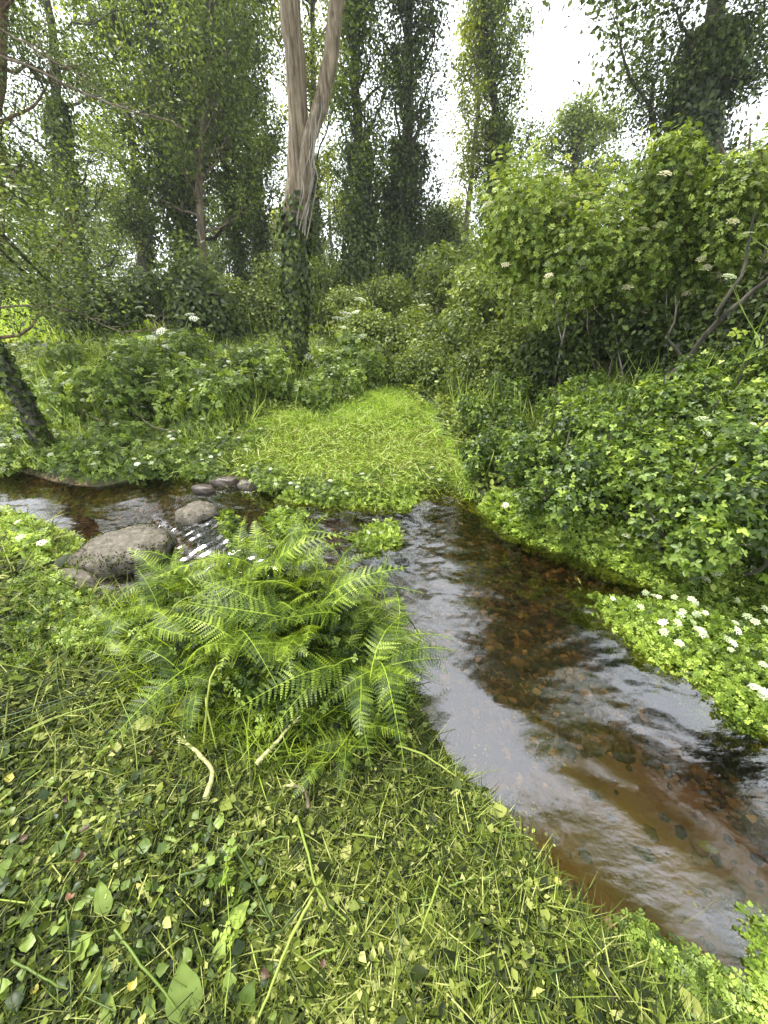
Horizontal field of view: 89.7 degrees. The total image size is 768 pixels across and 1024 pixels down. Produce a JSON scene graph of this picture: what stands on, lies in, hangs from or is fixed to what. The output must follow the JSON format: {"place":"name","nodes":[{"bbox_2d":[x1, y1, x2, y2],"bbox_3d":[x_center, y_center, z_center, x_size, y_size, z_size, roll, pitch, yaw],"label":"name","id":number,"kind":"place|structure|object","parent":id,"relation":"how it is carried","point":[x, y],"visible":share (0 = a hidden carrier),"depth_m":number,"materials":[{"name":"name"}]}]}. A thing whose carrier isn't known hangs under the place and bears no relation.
{"place":"outdoors","nodes":[
{"label":"outdoors","id":0,"kind":"place"},
{"bbox_2d":[0,276,767,1023],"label":"ground","id":1,"kind":"structure","parent":0,"point":[638,802],"depth_m":1.62,"materials":[{"name":"soil"}]},
{"bbox_2d":[0,426,61,476],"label":"herb","id":2,"kind":"object","parent":1,"relation":"on","point":[7,456],"visible":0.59,"depth_m":3.67,"materials":[{"name":"green plant"}]},
{"bbox_2d":[0,507,85,568],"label":"water plant","id":3,"kind":"object","parent":1,"relation":"on","point":[31,535],"visible":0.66,"depth_m":2.54,"materials":[{"name":"green plant"}]},
{"bbox_2d":[4,140,94,302],"bbox_3d":[-7.327,-4.939,7.423,3.808,3.738,3.949,0,32,0],"label":"tree","id":4,"kind":"object","parent":1,"relation":"on","point":[38,209],"visible":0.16,"depth_m":7.23,"materials":[{"name":"green plant"}]},
{"bbox_2d":[0,565,125,686],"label":"water plant","id":5,"kind":"object","parent":1,"relation":"on","point":[72,610],"visible":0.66,"depth_m":1.94,"materials":[{"name":"green plant"}]},
{"bbox_2d":[31,339,102,376],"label":"flowering herb","id":6,"kind":"object","parent":1,"relation":"on","point":[60,354],"visible":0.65,"depth_m":5.99,"materials":[{"name":"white plant"}]},
{"bbox_2d":[0,0,137,349],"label":"tree","id":7,"kind":"object","parent":1,"relation":"on","point":[5,51],"visible":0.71,"depth_m":4.55,"materials":[{"name":"green plant"}]},
{"bbox_2d":[22,354,149,425],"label":"flowering herb","id":8,"kind":"object","parent":1,"relation":"on","point":[70,395],"visible":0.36,"depth_m":4.30,"materials":[{"name":"green plant"}]},
{"bbox_2d":[0,83,179,472],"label":"leaning tree","id":9,"kind":"object","parent":1,"relation":"on","point":[22,402],"visible":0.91,"depth_m":3.58,"materials":[{"name":"green plant"}]},
{"bbox_2d":[2,0,183,336],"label":"tree","id":10,"kind":"object","parent":1,"relation":"on","point":[62,130],"visible":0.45,"depth_m":7.95,"materials":[{"name":"green plant"}]},
{"bbox_2d":[46,432,149,482],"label":"herb","id":11,"kind":"object","parent":1,"relation":"on","point":[90,461],"visible":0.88,"depth_m":3.52,"materials":[{"name":"green plant"}]},
{"bbox_2d":[44,245,154,343],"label":"dark shrub","id":12,"kind":"object","parent":1,"relation":"on","point":[134,314],"visible":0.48,"depth_m":8.43,"materials":[{"name":"green plant"}]},
{"bbox_2d":[66,523,177,582],"bbox_3d":[-1.796,0.357,2.699,0.679,0.418,0.502,-6,32,-10],"label":"boulder","id":13,"kind":"object","parent":1,"relation":"on","point":[108,552],"visible":0.84,"depth_m":2.55,"materials":[{"name":"stone"}]},
{"bbox_2d":[41,0,203,303],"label":"tree","id":14,"kind":"object","parent":1,"relation":"on","point":[149,251],"visible":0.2,"depth_m":10.44,"materials":[{"name":"green plant"}]},
{"bbox_2d":[82,413,163,451],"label":"herb","id":15,"kind":"object","parent":1,"relation":"on","point":[130,428],"visible":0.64,"depth_m":3.95,"materials":[{"name":"green plant"}]},
{"bbox_2d":[0,286,252,343],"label":"meadow grass","id":16,"kind":"structure","parent":1,"relation":"on","point":[57,338],"depth_m":9.38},
{"bbox_2d":[69,346,188,422],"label":"flowering herb","id":17,"kind":"object","parent":1,"relation":"on","point":[119,387],"visible":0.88,"depth_m":4.33,"materials":[{"name":"green plant"}]},
{"bbox_2d":[84,166,176,318],"bbox_3d":[-6.914,-7.228,10.954,2.267,3.734,1.985,22,38,31],"label":"tree","id":18,"kind":"object","parent":1,"relation":"on","point":[126,209],"visible":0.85,"depth_m":10.28,"materials":[{"name":"green plant"}]},
{"bbox_2d":[27,0,279,296],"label":"tree","id":19,"kind":"object","parent":1,"relation":"on","point":[189,223],"visible":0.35,"depth_m":10.28,"materials":[{"name":"green plant"}]},
{"bbox_2d":[102,435,204,485],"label":"herb","id":20,"kind":"object","parent":1,"relation":"on","point":[145,462],"visible":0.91,"depth_m":3.51,"materials":[{"name":"green plant"}]},
{"bbox_2d":[136,327,228,386],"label":"flowering herb","id":21,"kind":"object","parent":1,"relation":"on","point":[188,346],"visible":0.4,"depth_m":5.51,"materials":[{"name":"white plant"}]},
{"bbox_2d":[124,229,251,348],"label":"dark shrub","id":22,"kind":"object","parent":1,"relation":"on","point":[207,302],"visible":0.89,"depth_m":8.33,"materials":[{"name":"green plant"}]},
{"bbox_2d":[96,0,283,269],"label":"tree","id":23,"kind":"object","parent":1,"relation":"on","point":[214,50],"visible":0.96,"depth_m":9.17,"materials":[{"name":"green plant"}]},
{"bbox_2d":[175,499,219,542],"bbox_3d":[-1.460,0.080,3.081,0.346,0.312,0.313,0,32,0],"label":"boulder","id":24,"kind":"object","parent":1,"relation":"on","point":[194,520],"visible":0.88,"depth_m":2.97,"materials":[{"name":"stone"}]},
{"bbox_2d":[139,354,262,423],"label":"flowering herb","id":25,"kind":"object","parent":1,"relation":"on","point":[210,386],"visible":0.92,"depth_m":4.36,"materials":[{"name":"green plant"}]},
{"bbox_2d":[157,0,286,305],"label":"tree","id":26,"kind":"object","parent":1,"relation":"on","point":[238,251],"visible":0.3,"depth_m":12.44,"materials":[{"name":"green plant"}]},
{"bbox_2d":[209,507,254,559],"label":"water plant","id":27,"kind":"object","parent":1,"relation":"on","point":[227,522],"visible":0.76,"depth_m":2.84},
{"bbox_2d":[191,266,281,335],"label":"bush","id":28,"kind":"object","parent":1,"relation":"on","point":[265,299],"visible":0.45,"depth_m":9.39,"materials":[{"name":"green plant"}]},
{"bbox_2d":[210,0,287,293],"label":"tree","id":29,"kind":"object","parent":1,"relation":"on","point":[269,206],"visible":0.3,"depth_m":12.37,"materials":[{"name":"green plant"}]},
{"bbox_2d":[206,342,297,404],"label":"flowering herb","id":30,"kind":"object","parent":1,"relation":"on","point":[264,366],"visible":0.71,"depth_m":5.05,"materials":[{"name":"green plant"}]},
{"bbox_2d":[69,555,446,801],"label":"heap grass","id":31,"kind":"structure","parent":1,"relation":"on","point":[131,600],"depth_m":1.51,"materials":[{"name":"plant"}]},
{"bbox_2d":[93,557,428,813],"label":"heap stems","id":32,"kind":"object","parent":1,"relation":"on","point":[208,688],"visible":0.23,"depth_m":1.52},
{"bbox_2d":[111,567,420,779],"bbox_3d":[-0.640,0.521,1.923,1.640,0.765,1.423,0,32,0],"label":"fern heap","id":33,"kind":"object","parent":1,"relation":"on","point":[241,682],"visible":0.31,"depth_m":1.54,"materials":[{"name":"plant"}]},
{"bbox_2d":[89,566,193,670],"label":"fern","id":34,"kind":"object","parent":33,"relation":"on","point":[154,593],"visible":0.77,"depth_m":1.64,"materials":[{"name":"plant"}]},
{"bbox_2d":[109,545,226,614],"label":"fern","id":35,"kind":"object","parent":33,"relation":"on","point":[169,580],"visible":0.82,"depth_m":1.92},
{"bbox_2d":[126,628,264,759],"bbox_3d":[-0.745,0.642,1.491,0.661,0.369,0.422,0,32,0],"label":"fern","id":36,"kind":"object","parent":33,"relation":"on","point":[195,695],"visible":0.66,"depth_m":1.46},
{"bbox_2d":[94,570,362,758],"bbox_3d":[-0.472,0.500,1.465,0.786,0.249,0.793,0,32,0],"label":"fern","id":37,"kind":"object","parent":33,"relation":"on","point":[269,651],"visible":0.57,"depth_m":1.41,"materials":[{"name":"plant"}]},
{"bbox_2d":[154,512,350,600],"bbox_3d":[-0.483,0.195,1.645,0.698,0.285,0.479,-5,32,-8],"label":"fern","id":38,"kind":"object","parent":33,"relation":"on","point":[291,554],"visible":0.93,"depth_m":1.62,"materials":[{"name":"plant"}]},
{"bbox_2d":[110,560,413,779],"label":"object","id":39,"kind":"object","parent":33,"relation":"on","point":[189,589],"visible":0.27,"depth_m":1.54,"materials":[{"name":"green plant"}]},
{"bbox_2d":[195,565,421,674],"bbox_3d":[-0.299,0.334,1.538,0.784,0.278,0.515,-24,39,-34],"label":"fern","id":40,"kind":"object","parent":33,"relation":"on","point":[280,615],"visible":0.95,"depth_m":1.44,"materials":[{"name":"plant"}]},
{"bbox_2d":[229,610,454,769],"bbox_3d":[-0.094,0.610,1.523,0.618,0.263,0.767,15,35,23],"label":"fern","id":41,"kind":"object","parent":33,"relation":"on","point":[384,645],"visible":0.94,"depth_m":1.41,"materials":[{"name":"plant"}]},
{"bbox_2d":[253,501,317,554],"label":"water plant","id":42,"kind":"object","parent":1,"relation":"on","point":[283,518],"visible":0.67,"depth_m":2.86,"materials":[{"name":"green plant"}]},
{"bbox_2d":[250,249,332,301],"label":"bush","id":43,"kind":"object","parent":1,"relation":"on","point":[316,267],"visible":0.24,"depth_m":10.14,"materials":[{"name":"green plant"}]},
{"bbox_2d":[273,0,344,374],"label":"forked tree","id":44,"kind":"object","parent":1,"relation":"on","point":[294,228],"visible":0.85,"depth_m":5.04,"materials":[{"name":"brown plant"}]},
{"bbox_2d":[286,372,337,414],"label":"flowering herb","id":45,"kind":"object","parent":1,"relation":"on","point":[315,391],"visible":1,"depth_m":4.92,"materials":[{"name":"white plant"}]},
{"bbox_2d":[249,0,381,265],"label":"tree","id":46,"kind":"object","parent":1,"relation":"on","point":[311,85],"visible":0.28,"depth_m":12.62,"materials":[{"name":"green plant"}]},
{"bbox_2d":[285,471,353,503],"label":"herb","id":47,"kind":"object","parent":1,"relation":"on","point":[333,494],"visible":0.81,"depth_m":3.18,"materials":[{"name":"green plant"}]},
{"bbox_2d":[174,375,469,533],"bbox_3d":[0.025,-1.144,4.831,2.725,0.424,4.568,11,33,17],"label":"grass patch","id":48,"kind":"object","parent":1,"relation":"on","point":[351,461],"visible":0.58,"depth_m":3.59,"materials":[{"name":"plant"}]},
{"bbox_2d":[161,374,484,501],"bbox_3d":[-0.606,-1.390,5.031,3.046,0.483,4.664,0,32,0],"label":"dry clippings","id":49,"kind":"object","parent":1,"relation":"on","point":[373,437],"visible":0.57,"depth_m":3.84,"materials":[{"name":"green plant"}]},
{"bbox_2d":[167,374,479,507],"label":"mown grass","id":50,"kind":"structure","parent":1,"relation":"on","point":[381,390],"depth_m":4.36,"materials":[{"name":"plant"}]},
{"bbox_2d":[0,594,673,1023],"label":"stem bits","id":51,"kind":"object","parent":1,"relation":"on","point":[240,836],"visible":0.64,"depth_m":1.14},
{"bbox_2d":[309,361,366,401],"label":"flowering herb","id":52,"kind":"object","parent":1,"relation":"on","point":[350,382],"visible":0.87,"depth_m":5.26,"materials":[{"name":"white plant"}]},
{"bbox_2d":[269,679,411,796],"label":"fern","id":53,"kind":"object","parent":1,"relation":"on","point":[376,725],"visible":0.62,"depth_m":1.41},
{"bbox_2d":[309,283,374,333],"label":"bush","id":54,"kind":"object","parent":1,"relation":"on","point":[328,307],"visible":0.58,"depth_m":8.94,"materials":[{"name":"green plant"}]},
{"bbox_2d":[301,331,390,390],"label":"bush","id":55,"kind":"object","parent":1,"relation":"on","point":[348,351],"visible":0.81,"depth_m":5.67,"materials":[{"name":"green plant"}]},
{"bbox_2d":[272,480,427,518],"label":"water plant","id":56,"kind":"object","parent":1,"relation":"on","point":[410,499],"visible":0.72,"depth_m":3.16,"materials":[{"name":"green plant"}]},
{"bbox_2d":[302,0,406,290],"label":"tree","id":57,"kind":"object","parent":1,"relation":"on","point":[358,219],"visible":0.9,"depth_m":9.77,"materials":[{"name":"green plant"}]},
{"bbox_2d":[3,526,716,1023],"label":"bank grass","id":58,"kind":"structure","parent":1,"relation":"on","point":[455,764],"depth_m":1.06,"materials":[{"name":"green plant"}]},
{"bbox_2d":[337,516,415,573],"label":"water plant","id":59,"kind":"object","parent":1,"relation":"on","point":[378,531],"visible":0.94,"depth_m":2.70,"materials":[{"name":"green plant"}]},
{"bbox_2d":[0,500,756,1023],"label":"cut greens","id":60,"kind":"object","parent":1,"relation":"on","point":[344,986],"visible":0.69,"depth_m":1.13,"materials":[{"name":"plant"}]},
{"bbox_2d":[0,768,290,1023],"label":"leaf litter","id":61,"kind":"object","parent":60,"relation":"on","point":[29,942],"visible":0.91,"depth_m":1.09,"materials":[{"name":"plant"}]},
{"bbox_2d":[165,956,202,1023],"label":"broad leaf","id":62,"kind":"object","parent":60,"relation":"on","point":[187,976],"visible":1,"depth_m":0.94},
{"bbox_2d":[331,300,434,358],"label":"bush","id":63,"kind":"object","parent":1,"relation":"on","point":[376,329],"visible":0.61,"depth_m":7.04,"materials":[{"name":"green plant"}]},
{"bbox_2d":[0,224,767,478],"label":"tall grass","id":64,"kind":"structure","parent":1,"relation":"on","point":[222,417],"depth_m":4.48,"materials":[{"name":"green plant"}]},
{"bbox_2d":[349,270,418,321],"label":"bush","id":65,"kind":"object","parent":1,"relation":"on","point":[380,292],"visible":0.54,"depth_m":9.29,"materials":[{"name":"green plant"}]},
{"bbox_2d":[0,221,767,606],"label":"undergrowth","id":66,"kind":"object","parent":1,"relation":"on","point":[288,403],"visible":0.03,"depth_m":4.64,"materials":[{"name":"green plant"}]},
{"bbox_2d":[347,0,466,293],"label":"tree","id":67,"kind":"object","parent":1,"relation":"on","point":[406,197],"visible":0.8,"depth_m":9.94,"materials":[{"name":"green plant"}]},
{"bbox_2d":[361,337,457,389],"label":"bush","id":68,"kind":"object","parent":1,"relation":"on","point":[403,368],"visible":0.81,"depth_m":5.61,"materials":[{"name":"green plant"}]},
{"bbox_2d":[395,300,486,371],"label":"bush","id":69,"kind":"object","parent":1,"relation":"on","point":[451,323],"visible":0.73,"depth_m":6.17,"materials":[{"name":"green plant"}]},
{"bbox_2d":[416,185,480,263],"bbox_3d":[2.108,-9.178,13.114,4.091,3.012,2.997,15,35,23],"label":"tree","id":70,"kind":"object","parent":1,"relation":"on","point":[447,224],"visible":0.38,"depth_m":12.56,"materials":[{"name":"green plant"}]},
{"bbox_2d":[412,239,485,296],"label":"bush","id":71,"kind":"object","parent":1,"relation":"on","point":[431,269],"visible":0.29,"depth_m":8.89,"materials":[{"name":"green plant"}]},
{"bbox_2d":[412,340,531,399],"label":"bush","id":72,"kind":"object","parent":1,"relation":"on","point":[474,365],"visible":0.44,"depth_m":5.19,"materials":[{"name":"green plant"}]},
{"bbox_2d":[435,0,528,252],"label":"tree","id":73,"kind":"object","parent":1,"relation":"on","point":[465,35],"visible":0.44,"depth_m":11.89,"materials":[{"name":"green plant"}]},
{"bbox_2d":[453,386,526,435],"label":"bramble","id":74,"kind":"object","parent":1,"relation":"on","point":[467,409],"visible":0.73,"depth_m":4.07,"materials":[{"name":"green plant"}]},
{"bbox_2d":[450,0,556,253],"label":"tree","id":75,"kind":"object","parent":1,"relation":"on","point":[507,128],"visible":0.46,"depth_m":11.27,"materials":[{"name":"green plant"}]},
{"bbox_2d":[459,409,550,480],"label":"bramble","id":76,"kind":"object","parent":1,"relation":"on","point":[482,445],"visible":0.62,"depth_m":3.29,"materials":[{"name":"green plant"}]},
{"bbox_2d":[444,258,575,334],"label":"bush","id":77,"kind":"object","parent":1,"relation":"on","point":[484,305],"visible":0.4,"depth_m":6.82,"materials":[{"name":"green plant"}]},
{"bbox_2d":[486,362,554,415],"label":"bramble","id":78,"kind":"object","parent":1,"relation":"on","point":[504,378],"visible":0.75,"depth_m":4.39,"materials":[{"name":"green plant"}]},
{"bbox_2d":[493,412,593,493],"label":"bramble","id":79,"kind":"object","parent":1,"relation":"on","point":[516,458],"visible":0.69,"depth_m":2.85,"materials":[{"name":"green plant"}]},
{"bbox_2d":[471,316,615,393],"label":"bush","id":80,"kind":"object","parent":1,"relation":"on","point":[500,337],"visible":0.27,"depth_m":4.71,"materials":[{"name":"green plant"}]},
{"bbox_2d":[510,450,612,526],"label":"bramble","id":81,"kind":"object","parent":1,"relation":"on","point":[541,487],"visible":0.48,"depth_m":2.60,"materials":[{"name":"green plant"}]},
{"bbox_2d":[506,285,637,397],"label":"dark shrub","id":82,"kind":"object","parent":1,"relation":"on","point":[575,363],"visible":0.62,"depth_m":4.29,"materials":[{"name":"green plant"}]},
{"bbox_2d":[466,485,678,596],"bbox_3d":[1.296,0.088,2.730,1.465,0.394,0.633,21,37,30],"label":"water plant","id":83,"kind":"object","parent":1,"relation":"on","point":[628,571],"visible":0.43,"depth_m":2.59,"materials":[{"name":"green plant"}]},
{"bbox_2d":[533,367,617,431],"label":"bramble","id":84,"kind":"object","parent":1,"relation":"on","point":[564,393],"visible":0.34,"depth_m":3.65,"materials":[{"name":"green plant"}]},
{"bbox_2d":[517,74,639,224],"bbox_3d":[8.154,-14.322,17.035,5.605,6.293,5.942,0,32,0],"label":"tree","id":85,"kind":"object","parent":1,"relation":"on","point":[574,121],"visible":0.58,"depth_m":15.57,"materials":[{"name":"green plant"}]},
{"bbox_2d":[527,412,683,530],"bbox_3d":[1.454,-0.265,2.738,1.034,0.724,0.973,-15,34,-22],"label":"bramble","id":86,"kind":"object","parent":1,"relation":"on","point":[561,513],"visible":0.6,"depth_m":2.52,"materials":[{"name":"green plant"}]},
{"bbox_2d":[461,113,767,383],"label":"elder bush","id":87,"kind":"object","parent":1,"relation":"on","point":[559,246],"visible":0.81,"depth_m":3.64,"materials":[{"name":"green plant"}]},
{"bbox_2d":[478,0,767,222],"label":"tree","id":88,"kind":"object","parent":1,"relation":"on","point":[713,59],"visible":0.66,"depth_m":7.37,"materials":[{"name":"green plant"}]},
{"bbox_2d":[545,386,702,469],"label":"bramble","id":89,"kind":"object","parent":1,"relation":"on","point":[586,418],"visible":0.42,"depth_m":2.81,"materials":[{"name":"green plant"}]},
{"bbox_2d":[569,422,715,546],"bbox_3d":[1.662,-0.119,2.606,0.920,0.723,1.104,-11,33,-17],"label":"bramble","id":90,"kind":"object","parent":1,"relation":"on","point":[642,527],"visible":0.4,"depth_m":2.40,"materials":[{"name":"green plant"}]},
{"bbox_2d":[566,273,719,375],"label":"dark shrub","id":91,"kind":"object","parent":1,"relation":"on","point":[641,322],"visible":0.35,"depth_m":4.06,"materials":[{"name":"green plant"}]},
{"bbox_2d":[588,368,733,439],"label":"bramble","id":92,"kind":"object","parent":1,"relation":"on","point":[634,393],"visible":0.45,"depth_m":2.85,"materials":[{"name":"green plant"}]},
{"bbox_2d":[563,585,767,763],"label":"water plant","id":93,"kind":"object","parent":1,"relation":"on","point":[681,625],"visible":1,"depth_m":1.87,"materials":[{"name":"green plant"}]},
{"bbox_2d":[605,414,767,576],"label":"bramble","id":94,"kind":"object","parent":1,"relation":"on","point":[727,544],"visible":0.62,"depth_m":2.16,"materials":[{"name":"green plant"}]},
{"bbox_2d":[612,907,767,1023],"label":"water plant","id":95,"kind":"object","parent":1,"relation":"on","point":[706,966],"visible":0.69,"depth_m":1.05,"materials":[{"name":"green plant"}]},
{"bbox_2d":[621,561,767,629],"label":"water plant","id":96,"kind":"object","parent":1,"relation":"on","point":[698,590],"visible":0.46,"depth_m":2.18,"materials":[{"name":"green plant"}]},
{"bbox_2d":[627,383,763,459],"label":"bramble","id":97,"kind":"object","parent":1,"relation":"on","point":[675,430],"visible":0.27,"depth_m":2.62,"materials":[{"name":"green plant"}]},
{"bbox_2d":[628,260,767,383],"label":"dark shrub","id":98,"kind":"object","parent":1,"relation":"on","point":[697,330],"visible":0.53,"depth_m":3.63,"materials":[{"name":"green plant"}]},
{"bbox_2d":[629,112,767,322],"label":"elder bush","id":99,"kind":"object","parent":1,"relation":"on","point":[732,211],"visible":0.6,"depth_m":3.31,"materials":[{"name":"green plant"}]},
{"bbox_2d":[654,354,767,432],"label":"bramble","id":100,"kind":"object","parent":1,"relation":"on","point":[751,396],"visible":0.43,"depth_m":2.81,"materials":[{"name":"green plant"}]},
{"bbox_2d":[655,415,767,585],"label":"bramble","id":101,"kind":"object","parent":1,"relation":"on","point":[750,503],"visible":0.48,"depth_m":2.00,"materials":[{"name":"green plant"}]},
{"bbox_2d":[655,211,767,386],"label":"leaning limb","id":102,"kind":"object","parent":1,"relation":"on","point":[716,323],"visible":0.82,"depth_m":3.18,"materials":[{"name":"brown plant"}]},
{"bbox_2d":[659,390,767,511],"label":"bramble","id":103,"kind":"object","parent":1,"relation":"on","point":[728,454],"visible":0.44,"depth_m":2.24,"materials":[{"name":"green plant"}]},
{"bbox_2d":[688,325,767,391],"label":"bramble","id":104,"kind":"object","parent":1,"relation":"on","point":[755,359],"visible":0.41,"depth_m":3.35,"materials":[{"name":"green plant"}]},
{"bbox_2d":[721,898,767,1010],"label":"water plant","id":105,"kind":"object","parent":1,"relation":"on","point":[753,935],"visible":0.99,"depth_m":1.11,"materials":[{"name":"green plant"}]},
{"bbox_2d":[2,0,767,275],"label":"sky","id":106,"kind":"structure","parent":0,"point":[559,49],"materials":[{"name":"white"}]},
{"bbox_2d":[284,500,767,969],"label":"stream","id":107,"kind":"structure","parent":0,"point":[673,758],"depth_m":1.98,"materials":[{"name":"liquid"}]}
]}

